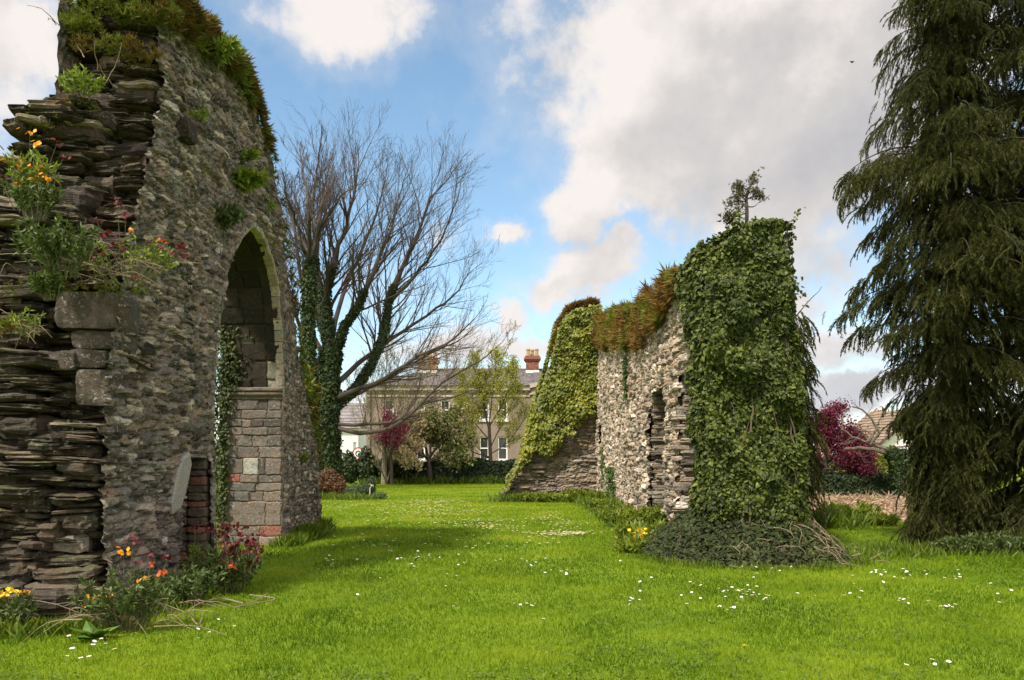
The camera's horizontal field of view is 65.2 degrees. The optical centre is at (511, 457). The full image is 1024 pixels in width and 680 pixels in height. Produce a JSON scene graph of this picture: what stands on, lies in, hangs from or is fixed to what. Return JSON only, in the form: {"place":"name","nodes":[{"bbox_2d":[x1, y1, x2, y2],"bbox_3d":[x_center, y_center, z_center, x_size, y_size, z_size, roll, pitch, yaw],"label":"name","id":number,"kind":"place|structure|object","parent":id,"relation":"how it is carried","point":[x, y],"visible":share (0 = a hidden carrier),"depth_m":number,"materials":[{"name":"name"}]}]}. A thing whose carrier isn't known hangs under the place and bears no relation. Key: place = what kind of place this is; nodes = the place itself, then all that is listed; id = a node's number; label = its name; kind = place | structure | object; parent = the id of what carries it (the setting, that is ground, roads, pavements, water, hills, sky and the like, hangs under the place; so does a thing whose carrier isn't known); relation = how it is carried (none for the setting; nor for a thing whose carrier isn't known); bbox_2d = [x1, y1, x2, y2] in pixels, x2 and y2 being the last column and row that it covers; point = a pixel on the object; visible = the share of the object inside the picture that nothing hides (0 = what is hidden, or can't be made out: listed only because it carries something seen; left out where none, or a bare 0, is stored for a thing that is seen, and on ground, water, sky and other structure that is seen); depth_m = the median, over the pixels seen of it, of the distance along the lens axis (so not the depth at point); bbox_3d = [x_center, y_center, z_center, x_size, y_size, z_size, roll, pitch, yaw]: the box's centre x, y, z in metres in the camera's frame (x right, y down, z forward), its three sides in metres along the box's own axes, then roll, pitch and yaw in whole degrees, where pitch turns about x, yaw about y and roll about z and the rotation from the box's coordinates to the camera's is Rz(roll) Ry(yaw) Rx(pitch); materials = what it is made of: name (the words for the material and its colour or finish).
{"place":"outdoors","nodes":[
{"label":"outdoors","id":0,"kind":"place"},
{"bbox_2d":[298,254,323,471],"bbox_3d":[-9.509,-3.917,38.016,1.260,11.506,1.039,0,0,0],"label":"ivy","id":1,"kind":"object","parent":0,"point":[309,317],"visible":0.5,"depth_m":37.78,"materials":[{"name":"green plant"}]},
{"bbox_2d":[365,349,602,461],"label":"house","id":2,"kind":"structure","parent":0,"point":[531,371],"depth_m":62.00,"materials":[{"name":"white paint"}]},
{"bbox_2d":[385,400,393,418],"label":"window","id":3,"kind":"structure","parent":2,"relation":"in","point":[385,400],"depth_m":62.15,"materials":[{"name":"white paint"}]},
{"bbox_2d":[417,437,425,461],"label":"window","id":4,"kind":"structure","parent":2,"relation":"in","point":[422,458],"depth_m":62.15,"materials":[{"name":"white paint"}]},
{"bbox_2d":[440,400,449,412],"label":"window","id":5,"kind":"structure","parent":2,"relation":"in","point":[447,402],"depth_m":62.15,"materials":[{"name":"white paint"}]},
{"bbox_2d":[479,436,487,459],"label":"window","id":6,"kind":"structure","parent":2,"relation":"in","point":[484,444],"depth_m":62.15,"materials":[{"name":"white paint"}]},
{"bbox_2d":[479,400,490,421],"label":"window","id":7,"kind":"structure","parent":2,"relation":"in","point":[488,400],"depth_m":62.11,"materials":[{"name":"white paint"}]},
{"bbox_2d":[496,400,508,421],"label":"window","id":8,"kind":"structure","parent":2,"relation":"in","point":[505,420],"depth_m":62.11,"materials":[{"name":"white paint"}]},
{"bbox_2d":[498,436,507,460],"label":"window","id":9,"kind":"structure","parent":2,"relation":"in","point":[502,453],"depth_m":62.15,"materials":[{"name":"white paint"}]},
{"bbox_2d":[0,467,1023,679],"bbox_3d":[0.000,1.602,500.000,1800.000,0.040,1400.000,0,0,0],"label":"lawn","id":10,"kind":"structure","parent":0,"point":[1017,671],"depth_m":7.92,"materials":[{"name":"plant"}]},
{"bbox_2d":[0,586,41,625],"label":"wallflower","id":11,"kind":"object","parent":10,"relation":"on","point":[25,608],"visible":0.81,"depth_m":7.23,"materials":[{"name":"green plant"}]},
{"bbox_2d":[69,620,118,639],"bbox_3d":[-3.625,1.536,6.945,0.327,0.188,0.392,0,0,0],"label":"dock","id":12,"kind":"object","parent":10,"relation":"on","point":[89,630],"visible":0.89,"depth_m":6.96,"materials":[{"name":"green plant"}]},
{"bbox_2d":[7,534,226,642],"bbox_3d":[-3.502,1.331,7.300,2.167,1.252,0.829,0,0,-14],"label":"wallflower","id":13,"kind":"object","parent":10,"relation":"on","point":[127,599],"visible":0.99,"depth_m":7.26,"materials":[{"name":"green plant"}]},
{"bbox_2d":[0,0,321,619],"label":"ruined arch wall","id":14,"kind":"structure","parent":10,"relation":"on","point":[107,415],"depth_m":9.35,"materials":[{"name":"stone"}]},
{"bbox_2d":[0,307,50,347],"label":"weed","id":15,"kind":"object","parent":14,"relation":"attached to","point":[17,318],"visible":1,"depth_m":7.67,"materials":[{"name":"green plant"}]},
{"bbox_2d":[0,173,65,221],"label":"wallflower","id":16,"kind":"object","parent":14,"relation":"on","point":[47,201],"visible":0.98,"depth_m":8.18,"materials":[{"name":"green plant"}]},
{"bbox_2d":[0,127,70,212],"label":"wallflower","id":17,"kind":"object","parent":14,"relation":"on","point":[29,176],"visible":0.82,"depth_m":8.23,"materials":[{"name":"green plant"}]},
{"bbox_2d":[27,5,59,25],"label":"dry twig","id":18,"kind":"object","parent":14,"relation":"on","point":[47,13],"visible":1,"depth_m":9.21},
{"bbox_2d":[24,262,69,301],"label":"wallflower","id":19,"kind":"object","parent":14,"relation":"on","point":[41,282],"visible":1,"depth_m":7.87,"materials":[{"name":"green plant"}]},
{"bbox_2d":[8,212,98,280],"bbox_3d":[-4.492,-2.090,7.889,0.840,0.605,0.646,0,0,0],"label":"wallflower","id":20,"kind":"object","parent":14,"relation":"on","point":[52,247],"visible":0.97,"depth_m":7.81,"materials":[{"name":"green plant"}]},
{"bbox_2d":[56,63,106,99],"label":"fern","id":21,"kind":"object","parent":14,"relation":"attached to","point":[70,85],"visible":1,"depth_m":8.91,"materials":[{"name":"green plant"}]},
{"bbox_2d":[0,196,190,287],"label":"wallflower","id":22,"kind":"object","parent":14,"relation":"on","point":[166,259],"visible":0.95,"depth_m":8.22,"materials":[{"name":"green plant"}]},
{"bbox_2d":[99,43,121,89],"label":"dry twig","id":23,"kind":"object","parent":14,"relation":"on","point":[113,68],"visible":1,"depth_m":8.99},
{"bbox_2d":[0,0,325,492],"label":"wall top growth","id":24,"kind":"object","parent":14,"relation":"on","point":[194,23],"depth_m":9.69,"materials":[{"name":"green plant"}]},
{"bbox_2d":[186,107,210,121],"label":"fern","id":25,"kind":"object","parent":14,"relation":"attached to","point":[202,115],"visible":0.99,"depth_m":10.06,"materials":[{"name":"green plant"}]},
{"bbox_2d":[202,33,242,69],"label":"fern","id":26,"kind":"object","parent":14,"relation":"attached to","point":[224,49],"visible":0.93,"depth_m":10.79,"materials":[{"name":"green plant"}]},
{"bbox_2d":[211,200,249,232],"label":"fern","id":27,"kind":"object","parent":14,"relation":"attached to","point":[230,216],"visible":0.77,"depth_m":11.34,"materials":[{"name":"green plant"}]},
{"bbox_2d":[214,321,252,545],"bbox_3d":[-5.191,-0.675,14.946,1.033,4.682,1.099,0,0,0],"label":"ivy","id":28,"kind":"object","parent":14,"relation":"attached to","point":[221,398],"visible":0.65,"depth_m":14.49,"materials":[{"name":"green plant"}]},
{"bbox_2d":[240,145,261,162],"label":"fern","id":29,"kind":"object","parent":14,"relation":"attached to","point":[251,154],"visible":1,"depth_m":12.22,"materials":[{"name":"green plant"}]},
{"bbox_2d":[231,164,271,195],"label":"fern","id":30,"kind":"object","parent":14,"relation":"attached to","point":[245,179],"visible":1,"depth_m":11.99,"materials":[{"name":"green plant"}]},
{"bbox_2d":[265,198,276,211],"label":"fern","id":31,"kind":"object","parent":14,"relation":"attached to","point":[273,206],"visible":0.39,"depth_m":13.43,"materials":[{"name":"green plant"}]},
{"bbox_2d":[299,451,312,463],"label":"weed","id":32,"kind":"object","parent":14,"relation":"attached to","point":[305,457],"visible":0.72,"depth_m":15.65,"materials":[{"name":"green plant"}]},
{"bbox_2d":[142,562,239,609],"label":"wallflower","id":33,"kind":"object","parent":10,"relation":"on","point":[186,587],"visible":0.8,"depth_m":8.53,"materials":[{"name":"green plant"}]},
{"bbox_2d":[179,521,212,573],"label":"flowering plant","id":34,"kind":"object","parent":10,"relation":"on","point":[195,554],"visible":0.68,"depth_m":9.94,"materials":[{"name":"green plant"}]},
{"bbox_2d":[189,613,203,624],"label":"dry stalk","id":35,"kind":"object","parent":10,"relation":"on","point":[194,620],"visible":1,"depth_m":7.59,"materials":[{"name":"beige plant"}]},
{"bbox_2d":[183,598,243,614],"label":"dry stalk","id":36,"kind":"object","parent":10,"relation":"on","point":[215,599],"visible":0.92,"depth_m":8.52,"materials":[{"name":"beige plant"}]},
{"bbox_2d":[183,520,271,594],"bbox_3d":[-3.324,1.168,9.363,1.074,0.872,0.807,0,0,0],"label":"wallflower","id":37,"kind":"object","parent":10,"relation":"on","point":[234,560],"visible":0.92,"depth_m":9.25,"materials":[{"name":"green plant"}]},
{"bbox_2d":[234,593,266,608],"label":"dry stalk","id":38,"kind":"object","parent":10,"relation":"on","point":[249,602],"visible":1,"depth_m":8.46,"materials":[{"name":"beige plant"}]},
{"bbox_2d":[248,594,274,604],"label":"dry stalk","id":39,"kind":"object","parent":10,"relation":"on","point":[261,596],"visible":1,"depth_m":8.76,"materials":[{"name":"beige plant"}]},
{"bbox_2d":[277,121,373,425],"bbox_3d":[-9.269,-7.293,38.417,5.247,17.948,11.541,0,0,-8],"label":"bare tree","id":40,"kind":"object","parent":10,"relation":"on","point":[318,226],"visible":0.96,"depth_m":37.38,"materials":[{"name":"brown plant"}]},
{"bbox_2d":[318,467,347,494],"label":"shrub","id":41,"kind":"object","parent":10,"relation":"on","point":[332,482],"visible":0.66,"depth_m":31.67,"materials":[{"name":"brown plant"}]},
{"bbox_2d":[342,449,358,483],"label":"shrub","id":42,"kind":"object","parent":10,"relation":"on","point":[349,460],"visible":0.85,"depth_m":48.44,"materials":[{"name":"green plant"}]},
{"bbox_2d":[340,403,365,457],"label":"cottage","id":43,"kind":"structure","parent":10,"relation":"on","point":[350,442],"depth_m":72.55,"materials":[{"name":"white paint"}]},
{"bbox_2d":[352,447,360,458],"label":"road sign","id":44,"kind":"object","parent":10,"relation":"on","point":[357,450],"visible":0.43,"depth_m":57.98,"materials":[{"name":"white metal"}]},
{"bbox_2d":[342,475,387,498],"bbox_3d":[-5.671,1.177,31.346,2.015,0.994,1.103,0,0,25],"label":"juniper","id":45,"kind":"object","parent":10,"relation":"on","point":[360,487],"visible":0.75,"depth_m":31.29,"materials":[{"name":"green plant"}]},
{"bbox_2d":[355,445,378,480],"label":"shrub","id":46,"kind":"object","parent":10,"relation":"on","point":[363,463],"visible":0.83,"depth_m":48.44,"materials":[{"name":"green plant"}]},
{"bbox_2d":[377,455,396,478],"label":"shrub","id":47,"kind":"object","parent":10,"relation":"on","point":[388,469],"visible":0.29,"depth_m":48.53,"materials":[{"name":"green plant"}]},
{"bbox_2d":[342,325,433,483],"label":"bare tree","id":48,"kind":"object","parent":10,"relation":"on","point":[383,470],"visible":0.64,"depth_m":47.91,"materials":[{"name":"brown plant"}]},
{"bbox_2d":[368,404,413,483],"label":"magenta tree","id":49,"kind":"object","parent":10,"relation":"on","point":[392,432],"visible":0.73,"depth_m":46.94,"materials":[{"name":"purple plant"}]},
{"bbox_2d":[274,97,520,469],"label":"bare tree","id":50,"kind":"object","parent":10,"relation":"on","point":[352,263],"visible":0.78,"depth_m":41.14,"materials":[{"name":"brown plant"}]},
{"bbox_2d":[316,262,397,479],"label":"ivy","id":51,"kind":"object","parent":50,"relation":"attached to","point":[331,433],"visible":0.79,"depth_m":41.62,"materials":[{"name":"green plant"}]},
{"bbox_2d":[394,459,415,479],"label":"shrub","id":52,"kind":"object","parent":10,"relation":"on","point":[400,472],"visible":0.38,"depth_m":48.55,"materials":[{"name":"green plant"}]},
{"bbox_2d":[386,401,477,480],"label":"blossom tree","id":53,"kind":"object","parent":10,"relation":"on","point":[455,441],"visible":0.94,"depth_m":48.38,"materials":[{"name":"green plant"}]},
{"bbox_2d":[376,456,516,479],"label":"hedge","id":54,"kind":"object","parent":10,"relation":"on","point":[482,467],"visible":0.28,"depth_m":49.25,"materials":[{"name":"green plant"}]},
{"bbox_2d":[393,320,518,436],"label":"bare tree","id":55,"kind":"object","parent":10,"relation":"on","point":[451,379],"visible":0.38,"depth_m":54.85,"materials":[{"name":"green plant"}]},
{"bbox_2d":[327,498,587,549],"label":"daisies","id":56,"kind":"object","parent":10,"relation":"on","point":[577,532],"visible":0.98,"depth_m":19.11,"materials":[{"name":"white plant"}]},
{"bbox_2d":[449,343,537,460],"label":"young tree","id":57,"kind":"object","parent":10,"relation":"on","point":[499,385],"visible":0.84,"depth_m":50.88,"materials":[{"name":"green plant"}]},
{"bbox_2d":[0,519,1023,679],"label":"clover","id":58,"kind":"object","parent":10,"relation":"on","point":[343,674],"visible":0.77,"depth_m":6.46,"materials":[{"name":"green plant"}]},
{"bbox_2d":[517,490,562,501],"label":"weed clump","id":59,"kind":"object","parent":10,"relation":"on","point":[540,495],"visible":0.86,"depth_m":28.50,"materials":[{"name":"green plant"}]},
{"bbox_2d":[558,488,594,500],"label":"weed clump","id":60,"kind":"object","parent":10,"relation":"on","point":[567,494],"visible":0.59,"depth_m":28.48,"materials":[{"name":"green plant"}]},
{"bbox_2d":[582,490,610,499],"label":"weed clump","id":61,"kind":"object","parent":10,"relation":"on","point":[598,493],"visible":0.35,"depth_m":25.83,"materials":[{"name":"green plant"}]},
{"bbox_2d":[582,496,619,510],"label":"weed clump","id":62,"kind":"object","parent":10,"relation":"on","point":[594,502],"visible":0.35,"depth_m":23.44,"materials":[{"name":"green plant"}]},
{"bbox_2d":[593,500,631,513],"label":"weed clump","id":63,"kind":"object","parent":10,"relation":"on","point":[611,505],"visible":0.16,"depth_m":20.98,"materials":[{"name":"green plant"}]},
{"bbox_2d":[597,503,648,525],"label":"weed clump","id":64,"kind":"object","parent":10,"relation":"on","point":[606,513],"visible":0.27,"depth_m":18.30,"materials":[{"name":"green plant"}]},
{"bbox_2d":[607,533,655,553],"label":"weed clump","id":65,"kind":"object","parent":10,"relation":"on","point":[627,545],"visible":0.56,"depth_m":13.28,"materials":[{"name":"green plant"}]},
{"bbox_2d":[609,518,662,540],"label":"weed clump","id":66,"kind":"object","parent":10,"relation":"on","point":[620,529],"visible":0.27,"depth_m":14.75,"materials":[{"name":"green plant"}]},
{"bbox_2d":[625,521,653,538],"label":"daffodils","id":67,"kind":"object","parent":10,"relation":"on","point":[644,529],"visible":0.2,"depth_m":14.20,"materials":[{"name":"yellow plant"}]},
{"bbox_2d":[613,503,667,525],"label":"weed clump","id":68,"kind":"object","parent":10,"relation":"on","point":[654,514],"visible":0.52,"depth_m":16.20,"materials":[{"name":"green plant"}]},
{"bbox_2d":[500,237,791,522],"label":"ruined wall","id":69,"kind":"structure","parent":10,"relation":"on","point":[649,455],"depth_m":19.82,"materials":[{"name":"grey stone"}]},
{"bbox_2d":[504,304,602,491],"bbox_3d":[1.546,-2.265,29.884,3.720,7.030,2.076,0,0,0],"label":"ivy","id":70,"kind":"object","parent":69,"relation":"attached to","point":[570,379],"visible":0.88,"depth_m":29.11,"materials":[{"name":"green plant"}]},
{"bbox_2d":[547,261,681,356],"bbox_3d":[2.985,-4.230,22.568,3.445,3.609,16.727,0,0,0],"label":"wall top heather","id":71,"kind":"object","parent":69,"relation":"on","point":[624,325],"depth_m":19.70,"materials":[{"name":"green plant"}]},
{"bbox_2d":[600,355,628,498],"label":"ivy","id":72,"kind":"object","parent":69,"relation":"attached to","point":[609,471],"visible":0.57,"depth_m":24.57,"materials":[{"name":"green plant"}]},
{"bbox_2d":[660,207,821,526],"bbox_3d":[3.740,-1.173,14.366,2.127,5.722,4.617,0,0,0],"label":"ivy","id":73,"kind":"object","parent":69,"relation":"attached to","point":[711,269],"visible":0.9,"depth_m":12.39,"materials":[{"name":"green plant"}]},
{"bbox_2d":[717,166,769,227],"bbox_3d":[3.895,-4.318,13.519,0.948,1.134,0.760,0,0,0],"label":"yew sapling","id":74,"kind":"object","parent":69,"relation":"on","point":[730,217],"visible":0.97,"depth_m":13.38,"materials":[{"name":"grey plant"}]},
{"bbox_2d":[641,507,893,569],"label":"ivy bank","id":75,"kind":"structure","parent":10,"relation":"on","point":[696,537],"depth_m":12.07,"materials":[{"name":"green plant"}]},
{"bbox_2d":[789,311,830,530],"bbox_3d":[5.968,-0.624,17.369,1.909,5.310,1.922,0,0,0],"label":"conifer","id":76,"kind":"object","parent":10,"relation":"on","point":[810,368],"visible":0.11,"depth_m":17.08,"materials":[{"name":"green plant"}]},
{"bbox_2d":[816,500,850,511],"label":"weed clump","id":77,"kind":"object","parent":10,"relation":"on","point":[830,505],"visible":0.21,"depth_m":19.90,"materials":[{"name":"green plant"}]},
{"bbox_2d":[810,393,885,477],"bbox_3d":[14.113,-0.510,34.008,5.685,4.581,3.321,0,0,-34],"label":"red leaved tree","id":78,"kind":"object","parent":10,"relation":"on","point":[851,461],"visible":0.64,"depth_m":33.59,"materials":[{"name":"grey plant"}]},
{"bbox_2d":[815,453,888,472],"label":"hedge","id":79,"kind":"object","parent":10,"relation":"on","point":[885,464],"visible":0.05,"depth_m":39.10,"materials":[{"name":"green plant"}]},
{"bbox_2d":[834,498,881,522],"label":"weed clump","id":80,"kind":"object","parent":10,"relation":"on","point":[865,507],"visible":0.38,"depth_m":19.13,"materials":[{"name":"green plant"}]},
{"bbox_2d":[812,409,907,470],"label":"bungalow","id":81,"kind":"object","parent":10,"relation":"on","point":[884,422],"visible":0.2,"depth_m":56.90,"materials":[{"name":"white paint"}]},
{"bbox_2d":[808,485,912,519],"bbox_3d":[9.650,1.373,22.650,6.076,1.331,5.700,0,0,0],"label":"brush heap","id":82,"kind":"object","parent":10,"relation":"on","point":[887,502],"visible":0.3,"depth_m":21.67,"materials":[{"name":"plant"}]},
{"bbox_2d":[812,470,915,495],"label":"hedge","id":83,"kind":"object","parent":10,"relation":"on","point":[842,482],"visible":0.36,"depth_m":32.94,"materials":[{"name":"green plant"}]},
{"bbox_2d":[838,397,912,490],"bbox_3d":[15.113,-0.371,32.075,4.259,4.107,1.105,0,0,0],"label":"pollarded tree","id":84,"kind":"object","parent":10,"relation":"on","point":[870,442],"visible":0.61,"depth_m":31.96,"materials":[{"name":"brown plant"}]},
{"bbox_2d":[884,445,916,495],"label":"ivy","id":85,"kind":"object","parent":84,"relation":"attached to","point":[896,481],"visible":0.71,"depth_m":31.75,"materials":[{"name":"green plant"}]},
{"bbox_2d":[870,406,884,412],"bbox_3d":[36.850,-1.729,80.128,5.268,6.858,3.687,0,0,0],"label":"chimney","id":86,"kind":"object","parent":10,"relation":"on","point":[874,411],"visible":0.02,"depth_m":79.92,"materials":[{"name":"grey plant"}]},
{"bbox_2d":[862,510,902,525],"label":"weed clump","id":87,"kind":"object","parent":10,"relation":"on","point":[891,519],"visible":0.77,"depth_m":18.53,"materials":[{"name":"green plant"}]},
{"bbox_2d":[821,0,1023,546],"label":"conifer","id":88,"kind":"object","parent":10,"relation":"on","point":[934,425],"visible":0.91,"depth_m":13.88,"materials":[{"name":"green plant"}]},
{"bbox_2d":[926,532,991,554],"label":"nettles","id":89,"kind":"object","parent":10,"relation":"on","point":[952,541],"visible":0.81,"depth_m":13.06,"materials":[{"name":"green plant"}]},
{"bbox_2d":[896,0,1023,539],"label":"conifer","id":90,"kind":"object","parent":10,"relation":"on","point":[1008,502],"visible":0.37,"depth_m":13.82,"materials":[{"name":"green plant"}]},
{"bbox_2d":[964,529,1023,553],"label":"nettles","id":91,"kind":"object","parent":10,"relation":"on","point":[978,535],"visible":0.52,"depth_m":13.12,"materials":[{"name":"green plant"}]},
{"bbox_2d":[984,531,1023,553],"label":"nettles","id":92,"kind":"object","parent":10,"relation":"on","point":[1021,542],"visible":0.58,"depth_m":13.13,"materials":[{"name":"green plant"}]},
{"bbox_2d":[0,474,1023,642],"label":"long grass","id":93,"kind":"structure","parent":0,"point":[307,532],"depth_m":13.33,"materials":[{"name":"green plant"}]},
{"bbox_2d":[0,0,1023,441],"label":"sky","id":94,"kind":"structure","parent":0,"point":[616,133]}
]}

